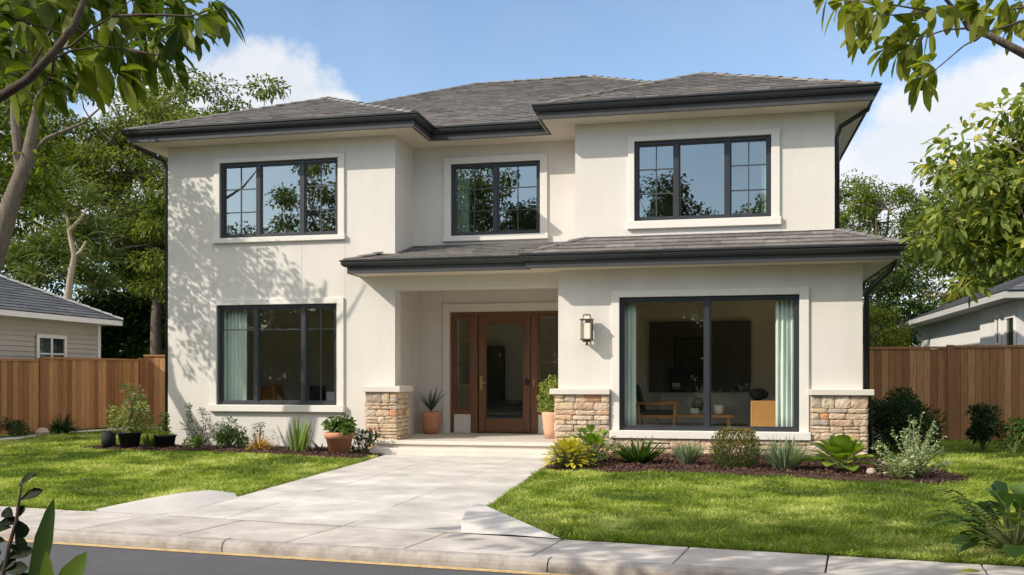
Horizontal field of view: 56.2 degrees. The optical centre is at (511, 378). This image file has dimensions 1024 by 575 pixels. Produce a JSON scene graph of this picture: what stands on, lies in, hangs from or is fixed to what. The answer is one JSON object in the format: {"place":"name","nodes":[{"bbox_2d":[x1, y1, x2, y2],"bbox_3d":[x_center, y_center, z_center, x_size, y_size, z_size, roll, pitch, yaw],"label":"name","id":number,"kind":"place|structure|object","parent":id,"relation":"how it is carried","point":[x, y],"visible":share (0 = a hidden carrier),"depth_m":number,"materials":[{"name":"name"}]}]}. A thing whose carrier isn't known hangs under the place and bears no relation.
{"place":"outdoors","nodes":[
{"label":"outdoors","id":0,"kind":"place"},
{"bbox_2d":[0,427,160,439],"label":"garden path","id":1,"kind":"structure","parent":0,"point":[7,438],"depth_m":21.74,"materials":[{"name":"concrete"}]},
{"bbox_2d":[0,416,30,436],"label":"shrub","id":2,"kind":"object","parent":1,"relation":"on","point":[17,428],"visible":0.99,"depth_m":20.65,"materials":[{"name":"green plant"}]},
{"bbox_2d":[35,427,49,435],"bbox_3d":[-10.248,1.145,20.941,0.291,0.170,0.295,0,0,12],"label":"garden rock","id":3,"kind":"object","parent":1,"relation":"on","point":[42,431],"visible":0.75,"depth_m":20.84,"materials":[{"name":"grey stone"}]},
{"bbox_2d":[0,541,547,574],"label":"road","id":4,"kind":"structure","parent":0,"point":[111,561],"depth_m":6.88,"materials":[{"name":"grey asphalt"}]},
{"bbox_2d":[3,538,575,574],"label":"road edge line","id":5,"kind":"object","parent":4,"relation":"on","point":[337,560],"visible":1,"depth_m":7.09,"materials":[{"name":"yellow paint"}]},
{"bbox_2d":[0,526,852,574],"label":"kerb","id":6,"kind":"structure","parent":4,"relation":"on","point":[552,564],"depth_m":6.98,"materials":[{"name":"concrete"}]},
{"bbox_2d":[261,386,286,399],"bbox_3d":[-4.715,0.580,18.874,0.600,0.900,0.700,0,0,12],"label":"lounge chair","id":7,"kind":"object","parent":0,"point":[272,393],"visible":0.2,"depth_m":18.58,"materials":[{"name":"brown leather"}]},
{"bbox_2d":[175,516,463,533],"bbox_3d":[-1.228,1.294,11.748,2.926,0.093,7.623,0,0,9],"label":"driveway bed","id":8,"kind":"object","parent":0,"point":[296,523],"visible":0.16,"depth_m":8.29,"materials":[{"name":"concrete"}]},
{"bbox_2d":[165,455,554,533],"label":"driveway","id":9,"kind":"structure","parent":0,"point":[432,493],"depth_m":10.27,"materials":[{"name":"concrete"}]},
{"bbox_2d":[487,346,504,400],"bbox_3d":[-0.343,0.165,20.588,0.340,1.730,0.300,0,0,12],"label":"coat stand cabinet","id":10,"kind":"object","parent":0,"point":[495,372],"visible":0.56,"depth_m":20.45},
{"bbox_2d":[487,400,522,418],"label":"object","id":11,"kind":"object","parent":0,"point":[507,409],"visible":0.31,"depth_m":19.98,"materials":[{"name":"black glass"}]},
{"bbox_2d":[0,506,1023,574],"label":"sidewalk","id":12,"kind":"structure","parent":0,"point":[322,534],"depth_m":7.22,"materials":[{"name":"concrete"}]},
{"bbox_2d":[813,0,1023,112],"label":"street tree","id":13,"kind":"object","parent":12,"relation":"on","point":[976,22],"visible":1,"depth_m":4.83,"materials":[{"name":"green plant"}]},
{"bbox_2d":[957,569,979,571],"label":"fallen leaf","id":14,"kind":"object","parent":12,"relation":"on","point":[968,570],"visible":1,"depth_m":6.12,"materials":[{"name":"plant"}]},
{"bbox_2d":[0,424,1023,567],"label":"lawn","id":15,"kind":"structure","parent":0,"point":[982,564],"depth_m":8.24,"materials":[{"name":"plant"}]},
{"bbox_2d":[0,358,44,433],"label":"fence","id":16,"kind":"object","parent":15,"relation":"on","point":[22,389],"visible":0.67,"depth_m":21.94,"materials":[{"name":"brown wood"}]},
{"bbox_2d":[0,65,104,271],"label":"garden tree","id":17,"kind":"object","parent":15,"relation":"on","point":[29,148],"visible":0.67,"depth_m":15.23,"materials":[{"name":"green plant"}]},
{"bbox_2d":[0,79,116,296],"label":"tree","id":18,"kind":"object","parent":15,"relation":"on","point":[5,269],"visible":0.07,"depth_m":35.99,"materials":[{"name":"green plant"}]},
{"bbox_2d":[0,275,122,360],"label":"neighbour house","id":19,"kind":"structure","parent":15,"relation":"on","point":[36,323],"depth_m":24.15,"materials":[{"name":"beige wood"}]},
{"bbox_2d":[36,334,66,358],"bbox_3d":[-11.582,-0.630,24.146,0.045,0.960,1.100,0,0,12],"label":"window","id":20,"kind":"structure","parent":19,"relation":"in","point":[46,345],"depth_m":24.11,"materials":[{"name":"white paint"}]},
{"bbox_2d":[40,411,87,433],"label":"fern","id":21,"kind":"object","parent":15,"relation":"on","point":[59,426],"visible":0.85,"depth_m":21.62,"materials":[{"name":"green plant"}]},
{"bbox_2d":[3,163,143,304],"bbox_3d":[-13.106,-2.573,27.632,5.005,7.651,2.909,0,0,-6],"label":"feathery tree","id":22,"kind":"object","parent":15,"relation":"on","point":[39,247],"visible":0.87,"depth_m":27.50,"materials":[{"name":"green plant"}]},
{"bbox_2d":[43,357,143,428],"bbox_3d":[-10.352,0.350,23.873,0.135,1.800,3.119,0,0,22],"label":"fence","id":23,"kind":"object","parent":15,"relation":"on","point":[85,392],"visible":0.73,"depth_m":23.63,"materials":[{"name":"brown wood"}]},
{"bbox_2d":[42,280,164,360],"bbox_3d":[-16.672,-1.048,40.571,8.968,6.298,4.086,0,0,12],"label":"hedge","id":24,"kind":"object","parent":15,"relation":"on","point":[113,338],"visible":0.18,"depth_m":39.48,"materials":[{"name":"green plant"}]},
{"bbox_2d":[73,162,164,349],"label":"tree","id":25,"kind":"object","parent":15,"relation":"on","point":[112,271],"depth_m":42.75,"materials":[{"name":"green plant"}]},
{"bbox_2d":[81,511,166,516],"bbox_3d":[-3.460,1.292,9.446,0.960,0.095,1.400,0,0,12],"label":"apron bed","id":26,"kind":"object","parent":15,"relation":"on","point":[161,515],"visible":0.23,"depth_m":8.81,"materials":[{"name":"concrete"}]},
{"bbox_2d":[89,209,164,358],"bbox_3d":[-11.292,-2.871,39.257,14.044,9.576,6.597,0,0,12],"label":"tree","id":27,"kind":"object","parent":15,"relation":"on","point":[123,307],"visible":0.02,"depth_m":39.21,"materials":[{"name":"green plant"}]},
{"bbox_2d":[19,61,242,356],"bbox_3d":[-13.115,-5.255,35.619,10.013,13.070,8.165,0,0,12],"label":"tree","id":28,"kind":"object","parent":15,"relation":"on","point":[104,149],"visible":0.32,"depth_m":33.90,"materials":[{"name":"green plant"}]},
{"bbox_2d":[137,327,164,356],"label":"hedge","id":29,"kind":"object","parent":15,"relation":"on","point":[163,347],"depth_m":36.91,"materials":[{"name":"green plant"}]},
{"bbox_2d":[143,355,164,424],"bbox_3d":[-6.716,0.290,25.349,5.993,1.860,0.110,0,0,0],"label":"fence","id":30,"kind":"object","parent":15,"relation":"on","point":[154,379],"visible":0.09,"depth_m":25.31,"materials":[{"name":"brown wood"}]},
{"bbox_2d":[91,490,236,514],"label":"concrete slab","id":31,"kind":"structure","parent":15,"relation":"on","point":[170,503],"depth_m":9.37,"materials":[{"name":"concrete"}]},
{"bbox_2d":[119,73,291,308],"bbox_3d":[-8.997,-4.248,31.020,7.742,11.034,7.417,0,0,12],"label":"tree","id":32,"kind":"object","parent":15,"relation":"on","point":[156,213],"visible":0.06,"depth_m":30.23,"materials":[{"name":"green plant"}]},
{"bbox_2d":[80,443,380,457],"bbox_3d":[-4.949,1.217,16.347,5.910,0.054,1.660,0,0,12],"label":"mulch bed","id":33,"kind":"object","parent":15,"relation":"on","point":[263,451],"visible":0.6,"depth_m":16.06,"materials":[{"name":"brown wood"}]},
{"bbox_2d":[101,431,115,447],"bbox_3d":[-7.152,1.075,17.018,0.244,0.290,0.244,0,0,12],"label":"empty pot","id":34,"kind":"object","parent":33,"relation":"on","point":[108,438],"visible":0.85,"depth_m":16.92,"materials":[{"name":"black plastic"}]},
{"bbox_2d":[105,382,153,447],"bbox_3d":[-6.727,0.638,16.887,1.034,1.164,0.494,0,0,21],"label":"potted plant","id":35,"kind":"object","parent":33,"relation":"on","point":[128,437],"visible":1,"depth_m":16.81,"materials":[{"name":"green plant"}]},
{"bbox_2d":[141,430,160,446],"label":"ornamental grass","id":36,"kind":"object","parent":33,"relation":"on","point":[148,441],"depth_m":16.92,"materials":[{"name":"green plant"}]},
{"bbox_2d":[153,411,176,447],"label":"potted plant","id":37,"kind":"object","parent":33,"relation":"on","point":[162,440],"visible":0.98,"depth_m":16.72,"materials":[{"name":"green plant"}]},
{"bbox_2d":[181,434,203,446],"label":"shrub","id":38,"kind":"object","parent":33,"relation":"on","point":[195,441],"visible":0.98,"depth_m":16.73,"materials":[{"name":"green plant"}]},
{"bbox_2d":[180,402,222,446],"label":"shrub","id":39,"kind":"object","parent":33,"relation":"on","point":[191,420],"visible":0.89,"depth_m":16.98,"materials":[{"name":"green plant"}]},
{"bbox_2d":[213,416,248,447],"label":"shrub","id":40,"kind":"object","parent":33,"relation":"on","point":[230,435],"visible":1,"depth_m":16.65,"materials":[{"name":"green plant"}]},
{"bbox_2d":[249,422,269,442],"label":"shrub","id":41,"kind":"object","parent":33,"relation":"on","point":[261,427],"visible":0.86,"depth_m":16.75,"materials":[{"name":"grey plant"}]},
{"bbox_2d":[243,432,276,449],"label":"spiky plant","id":42,"kind":"object","parent":33,"relation":"on","point":[260,444],"visible":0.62,"depth_m":16.29,"materials":[{"name":"yellow plant"}]},
{"bbox_2d":[277,415,321,451],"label":"iris clump","id":43,"kind":"object","parent":33,"relation":"on","point":[298,439],"visible":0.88,"depth_m":15.81,"materials":[{"name":"green plant"}]},
{"bbox_2d":[312,441,327,450],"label":"lily plant","id":44,"kind":"object","parent":33,"relation":"on","point":[317,447],"visible":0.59,"depth_m":15.95,"materials":[{"name":"green plant"}]},
{"bbox_2d":[321,413,359,453],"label":"potted plant","id":45,"kind":"object","parent":33,"relation":"on","point":[339,436],"visible":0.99,"depth_m":15.43,"materials":[{"name":"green plant"}]},
{"bbox_2d":[350,427,381,451],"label":"flowering plant","id":46,"kind":"object","parent":33,"relation":"on","point":[369,437],"visible":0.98,"depth_m":15.76,"materials":[{"name":"green plant"}]},
{"bbox_2d":[461,501,560,538],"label":"apron kerb","id":47,"kind":"structure","parent":15,"relation":"on","point":[479,518],"depth_m":7.86,"materials":[{"name":"concrete"}]},
{"bbox_2d":[119,72,907,456],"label":"house","id":48,"kind":"structure","parent":15,"relation":"on","point":[325,242],"depth_m":16.72,"materials":[{"name":"beige paint"}]},
{"bbox_2d":[224,310,246,399],"bbox_3d":[-5.037,-0.280,17.441,0.492,2.060,0.074,0,0,12],"label":"curtain","id":49,"kind":"object","parent":48,"relation":"hanging from","point":[235,364],"visible":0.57,"depth_m":17.44,"materials":[{"name":"white fabric"}]},
{"bbox_2d":[208,297,344,411],"bbox_3d":[-4.170,-0.420,17.017,2.590,2.000,0.190,0,0,12],"label":"window","id":50,"kind":"structure","parent":48,"relation":"in","point":[256,405],"depth_m":17.00,"materials":[{"name":"white glass"}]},
{"bbox_2d":[212,152,345,243],"bbox_3d":[-4.129,-3.190,17.018,2.530,1.520,0.170,0,0,12],"label":"window","id":51,"kind":"structure","parent":48,"relation":"in","point":[339,233],"depth_m":17.00,"materials":[{"name":"white glass"}]},
{"bbox_2d":[419,387,446,433],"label":"potted plant","id":52,"kind":"object","parent":48,"relation":"on","point":[431,420],"visible":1,"depth_m":17.90,"materials":[{"name":"green plant"}]},
{"bbox_2d":[457,169,469,231],"bbox_3d":[-0.907,-3.020,17.540,0.279,1.740,0.075,0,0,12],"label":"curtain","id":53,"kind":"object","parent":48,"relation":"hanging from","point":[463,218],"visible":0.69,"depth_m":17.53,"materials":[{"name":"white fabric"}]},
{"bbox_2d":[442,153,548,241],"bbox_3d":[-0.296,-3.240,17.212,1.940,1.520,0.170,0,0,12],"label":"window","id":54,"kind":"structure","parent":48,"relation":"in","point":[493,161],"depth_m":17.22,"materials":[{"name":"white glass"}]},
{"bbox_2d":[443,302,557,433],"bbox_3d":[-0.099,-0.200,18.193,2.470,2.460,0.180,0,0,12],"label":"front door","id":55,"kind":"structure","parent":48,"relation":"in","point":[473,419],"depth_m":18.30,"materials":[{"name":"brown wood"}]},
{"bbox_2d":[536,374,557,438],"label":"potted plant","id":56,"kind":"object","parent":48,"relation":"on","point":[548,418],"visible":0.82,"depth_m":16.50,"materials":[{"name":"green plant"}]},
{"bbox_2d":[580,314,593,344],"bbox_3d":[1.212,-0.795,15.458,0.210,0.510,0.279,0,0,12],"label":"wall lantern","id":57,"kind":"object","parent":48,"relation":"attached to","point":[587,331],"depth_m":15.37,"materials":[{"name":"white glass"}]},
{"bbox_2d":[623,303,635,426],"bbox_3d":[1.912,-0.180,15.692,0.232,2.260,0.074,0,0,12],"label":"curtain","id":58,"kind":"object","parent":48,"relation":"hanging from","point":[630,363],"visible":0.6,"depth_m":15.69,"materials":[{"name":"fabric"}]},
{"bbox_2d":[636,384,677,425],"bbox_3d":[2.554,0.566,17.046,0.751,0.931,0.676,0,0,12],"label":"armchair","id":59,"kind":"object","parent":48,"relation":"on","point":[642,412],"visible":0.9,"depth_m":16.79,"materials":[{"name":"brown wood"}]},
{"bbox_2d":[649,320,750,391],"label":"wall panel","id":60,"kind":"structure","parent":48,"relation":"attached to","point":[730,356],"depth_m":18.68,"materials":[{"name":"black"}]},
{"bbox_2d":[672,414,732,425],"bbox_3d":[3.368,0.830,17.074,1.080,0.400,0.600,0,0,12],"label":"coffee table","id":61,"kind":"object","parent":48,"relation":"on","point":[728,416],"visible":0.42,"depth_m":16.78,"materials":[{"name":"brown wood"}]},
{"bbox_2d":[689,397,703,413],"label":"potted plant","id":62,"kind":"object","parent":61,"relation":"on","point":[695,410],"visible":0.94,"depth_m":17.03,"materials":[{"name":"green plant"}]},
{"bbox_2d":[713,405,723,414],"bbox_3d":[3.640,0.545,16.913,0.184,0.165,0.184,0,0,12],"label":"ceramic vase","id":63,"kind":"object","parent":61,"relation":"on","point":[718,409],"visible":1,"depth_m":16.84,"materials":[{"name":"white ceramic"}]},
{"bbox_2d":[627,129,780,229],"bbox_3d":[3.074,-3.197,15.459,2.430,1.515,0.170,0,0,12],"label":"window","id":64,"kind":"structure","parent":48,"relation":"in","point":[772,216],"depth_m":15.42,"materials":[{"name":"white glass"}]},
{"bbox_2d":[660,392,750,423],"bbox_3d":[3.711,0.555,18.427,1.700,0.590,0.590,0,0,12],"label":"sofa","id":65,"kind":"object","parent":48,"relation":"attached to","point":[736,405],"visible":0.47,"depth_m":18.11,"materials":[{"name":"grey fabric"}]},
{"bbox_2d":[670,368,703,391],"bbox_3d":[3.446,0.020,18.619,0.760,0.460,0.046,0,0,12],"label":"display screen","id":66,"kind":"object","parent":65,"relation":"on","point":[686,379],"visible":0.98,"depth_m":18.62,"materials":[{"name":"black glass"}]},
{"bbox_2d":[609,287,810,439],"bbox_3d":[3.099,-0.240,15.173,3.100,2.370,0.240,0,0,12],"label":"window","id":67,"kind":"structure","parent":48,"relation":"in","point":[800,429],"depth_m":15.21,"materials":[{"name":"white glass"}]},
{"bbox_2d":[750,400,775,426],"bbox_3d":[4.364,0.700,16.526,0.500,0.660,0.650,0,0,12],"label":"wooden cabinet","id":68,"kind":"object","parent":48,"relation":"on","point":[762,412],"visible":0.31,"depth_m":16.22,"materials":[{"name":"brown wood"}]},
{"bbox_2d":[749,388,767,399],"bbox_3d":[4.283,0.264,16.667,0.337,0.214,0.233,0,0,12],"label":"bowl","id":69,"kind":"object","parent":68,"relation":"on","point":[759,394],"visible":0.98,"depth_m":16.59,"materials":[{"name":"ceramic"}]},
{"bbox_2d":[762,141,765,212],"bbox_3d":[4.090,-3.065,15.436,0.148,1.630,0.075,0,0,12],"label":"curtain","id":70,"kind":"object","parent":48,"relation":"hanging from","point":[763,176],"visible":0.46,"depth_m":15.44,"materials":[{"name":"white fabric"}]},
{"bbox_2d":[776,300,793,426],"bbox_3d":[4.344,-0.180,15.166,0.341,2.260,0.074,0,0,12],"label":"curtain","id":71,"kind":"object","parent":48,"relation":"hanging from","point":[784,363],"visible":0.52,"depth_m":15.17,"materials":[{"name":"fabric"}]},
{"bbox_3d":[-3.395,0.740,18.589,1.300,0.580,0.700,0,0,12],"label":"desk","id":72,"kind":"object","parent":48,"relation":"in","visible":0},
{"bbox_2d":[310,386,325,400],"bbox_3d":[-3.753,0.290,18.543,0.300,0.320,0.060,0,0,12],"label":"monitor","id":73,"kind":"object","parent":72,"relation":"on","point":[314,393],"visible":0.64,"depth_m":18.52,"materials":[{"name":"black metal"}]},
{"bbox_2d":[326,392,333,400],"bbox_3d":[-3.427,0.350,18.442,0.220,0.200,0.200,0,0,12],"label":"storage box","id":74,"kind":"object","parent":72,"relation":"on","point":[329,396],"visible":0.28,"depth_m":18.35,"materials":[{"name":"white paint"}]},
{"bbox_2d":[543,452,970,484],"bbox_3d":[3.253,1.217,13.543,5.470,0.054,3.950,0,0,12],"label":"mulch bed","id":75,"kind":"object","parent":15,"relation":"on","point":[914,479],"visible":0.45,"depth_m":12.50,"materials":[{"name":"brown wood"}]},
{"bbox_2d":[541,435,597,468],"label":"golden hosta","id":76,"kind":"object","parent":75,"relation":"on","point":[571,455],"visible":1,"depth_m":13.05,"materials":[{"name":"yellow plant"}]},
{"bbox_2d":[568,425,623,461],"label":"green hosta","id":77,"kind":"object","parent":75,"relation":"on","point":[593,439],"visible":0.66,"depth_m":13.73,"materials":[{"name":"green plant"}]},
{"bbox_2d":[613,436,668,462],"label":"agave","id":78,"kind":"object","parent":75,"relation":"on","point":[643,454],"visible":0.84,"depth_m":13.55,"materials":[{"name":"green plant"}]},
{"bbox_2d":[669,440,706,464],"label":"silver tuft","id":79,"kind":"object","parent":75,"relation":"on","point":[685,454],"visible":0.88,"depth_m":13.35,"materials":[{"name":"green plant"}]},
{"bbox_2d":[709,425,762,468],"bbox_3d":[3.031,0.930,13.005,0.726,0.589,0.732,0,0,12],"label":"shrub","id":80,"kind":"object","parent":75,"relation":"on","point":[731,440],"visible":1,"depth_m":12.89,"materials":[{"name":"green plant"}]},
{"bbox_2d":[752,435,813,469],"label":"ornamental grass","id":81,"kind":"object","parent":75,"relation":"on","point":[786,457],"depth_m":12.57,"materials":[{"name":"green plant"}]},
{"bbox_2d":[802,434,876,470],"bbox_3d":[4.266,0.964,12.565,0.924,0.503,1.073,0,0,-20],"label":"lime hosta","id":82,"kind":"object","parent":75,"relation":"on","point":[840,449],"visible":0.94,"depth_m":12.41,"materials":[{"name":"green plant"}]},
{"bbox_2d":[866,468,876,474],"bbox_3d":[4.510,1.157,12.038,0.126,0.086,0.128,0,0,12],"label":"garden rock","id":83,"kind":"object","parent":75,"relation":"on","point":[871,470],"visible":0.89,"depth_m":11.99,"materials":[{"name":"beige stone"}]},
{"bbox_2d":[876,459,915,478],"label":"cream leaved plant","id":84,"kind":"object","parent":75,"relation":"on","point":[893,473],"visible":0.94,"depth_m":11.52,"materials":[{"name":"green plant"}]},
{"bbox_2d":[871,412,954,476],"bbox_3d":[4.893,0.825,11.669,0.900,0.846,0.957,0,0,12],"label":"shrub","id":85,"kind":"object","parent":75,"relation":"on","point":[911,454],"visible":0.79,"depth_m":11.71,"materials":[{"name":"green plant"}]},
{"bbox_2d":[863,287,908,345],"bbox_3d":[12.813,-0.693,36.158,6.730,5.540,4.035,0,0,12],"label":"tree","id":86,"kind":"object","parent":15,"relation":"on","point":[886,303],"depth_m":35.35,"materials":[{"name":"green plant"}]},
{"bbox_2d":[863,301,913,346],"bbox_3d":[10.281,-0.486,27.404,2.291,3.482,2.462,0,0,12],"label":"tree","id":87,"kind":"object","parent":15,"relation":"on","point":[883,340],"visible":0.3,"depth_m":27.06,"materials":[{"name":"green plant"}]},
{"bbox_2d":[840,168,956,307],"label":"tree","id":88,"kind":"object","parent":15,"relation":"on","point":[868,201],"visible":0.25,"depth_m":41.89,"materials":[{"name":"green plant"}]},
{"bbox_2d":[863,252,938,346],"bbox_3d":[11.101,-1.481,31.413,5.393,5.507,3.501,0,0,12],"label":"tree","id":89,"kind":"object","parent":15,"relation":"on","point":[918,307],"visible":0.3,"depth_m":30.89,"materials":[{"name":"green plant"}]},
{"bbox_2d":[863,345,953,439],"bbox_3d":[7.605,0.280,19.730,2.720,1.940,0.135,0,0,12],"label":"fence","id":90,"kind":"object","parent":15,"relation":"on","point":[926,373],"visible":0.4,"depth_m":19.55,"materials":[{"name":"brown wood"}]},
{"bbox_2d":[872,386,948,452],"bbox_3d":[6.512,0.698,16.025,1.537,1.157,1.478,0,0,12],"label":"evergreen shrub","id":91,"kind":"object","parent":15,"relation":"on","point":[898,411],"visible":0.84,"depth_m":15.79,"materials":[{"name":"green plant"}]},
{"bbox_2d":[879,142,1023,320],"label":"tree","id":92,"kind":"object","parent":15,"relation":"on","point":[928,265],"visible":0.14,"depth_m":37.61,"materials":[{"name":"green plant"}]},
{"bbox_2d":[899,82,1023,307],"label":"broadleaf tree","id":93,"kind":"object","parent":15,"relation":"on","point":[996,182],"visible":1,"depth_m":12.43,"materials":[{"name":"green plant"}]},
{"bbox_2d":[924,489,1002,539],"bbox_3d":[3.288,0.988,7.016,0.505,0.348,1.035,0,0,21],"label":"fern","id":94,"kind":"object","parent":15,"relation":"on","point":[985,503],"visible":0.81,"depth_m":6.97,"materials":[{"name":"green plant"}]},
{"bbox_2d":[935,480,1023,558],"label":"broadleaf plant","id":95,"kind":"object","parent":15,"relation":"on","point":[1013,546],"visible":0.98,"depth_m":6.67,"materials":[{"name":"green plant"}]},
{"bbox_2d":[937,255,1022,304],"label":"tree","id":96,"kind":"object","parent":15,"relation":"on","point":[974,276],"visible":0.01,"depth_m":38.52,"materials":[{"name":"green plant"}]},
{"bbox_2d":[964,402,1007,450],"bbox_3d":[7.911,0.797,16.090,0.688,0.854,0.723,0,0,-30],"label":"evergreen shrub","id":97,"kind":"object","parent":15,"relation":"on","point":[982,429],"visible":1,"depth_m":15.97,"materials":[{"name":"green plant"}]},
{"bbox_2d":[954,345,1023,439],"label":"fence","id":98,"kind":"object","parent":15,"relation":"on","point":[986,374],"visible":0.73,"depth_m":19.27,"materials":[{"name":"brown wood"}]},
{"bbox_2d":[998,417,1023,451],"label":"shrub","id":99,"kind":"object","parent":15,"relation":"on","point":[1018,430],"visible":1,"depth_m":15.79,"materials":[{"name":"green plant"}]},
{"bbox_2d":[0,0,1023,350],"label":"sky","id":100,"kind":"structure","parent":0,"point":[366,51],"materials":[{"name":"blue"}]},
{"bbox_2d":[762,392,775,399],"bbox_3d":[5.004,0.640,17.308,1.340,0.780,1.050,0,0,12],"label":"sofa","id":101,"kind":"object","parent":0,"point":[771,395],"depth_m":17.70,"materials":[{"name":"grey fabric"}]},
{"bbox_2d":[886,275,1023,347],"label":"neighbour house","id":102,"kind":"structure","parent":0,"point":[996,317],"depth_m":24.25,"materials":[{"name":"concrete"}]},
{"bbox_2d":[995,314,1000,344],"bbox_3d":[11.348,-1.125,22.407,0.045,0.750,0.400,0,0,12],"label":"window","id":103,"kind":"structure","parent":102,"relation":"in","point":[997,317],"depth_m":22.29,"materials":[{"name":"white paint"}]},
{"bbox_2d":[1004,313,1015,347],"bbox_3d":[11.142,-0.950,21.454,0.045,1.000,0.750,0,0,12],"label":"window","id":104,"kind":"structure","parent":102,"relation":"in","point":[1010,319],"depth_m":21.48,"materials":[{"name":"white paint"}]},
{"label":"far verge","id":105,"kind":"structure","parent":0,"visible":0},
{"bbox_2d":[0,472,42,574],"bbox_3d":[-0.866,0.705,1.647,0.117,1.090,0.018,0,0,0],"label":"foreground shrub","id":106,"kind":"object","parent":105,"relation":"on","point":[20,548],"visible":0.99,"depth_m":1.65,"materials":[{"name":"green plant"}]},
{"bbox_2d":[28,498,86,574],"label":"foreground plant","id":107,"kind":"object","parent":105,"relation":"on","point":[40,562],"visible":1,"depth_m":1.55,"materials":[{"name":"green plant"}]},
{"bbox_2d":[0,0,245,134],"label":"street tree","id":108,"kind":"object","parent":105,"relation":"on","point":[39,51],"visible":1,"depth_m":3.74,"materials":[{"name":"green plant"}]}
]}

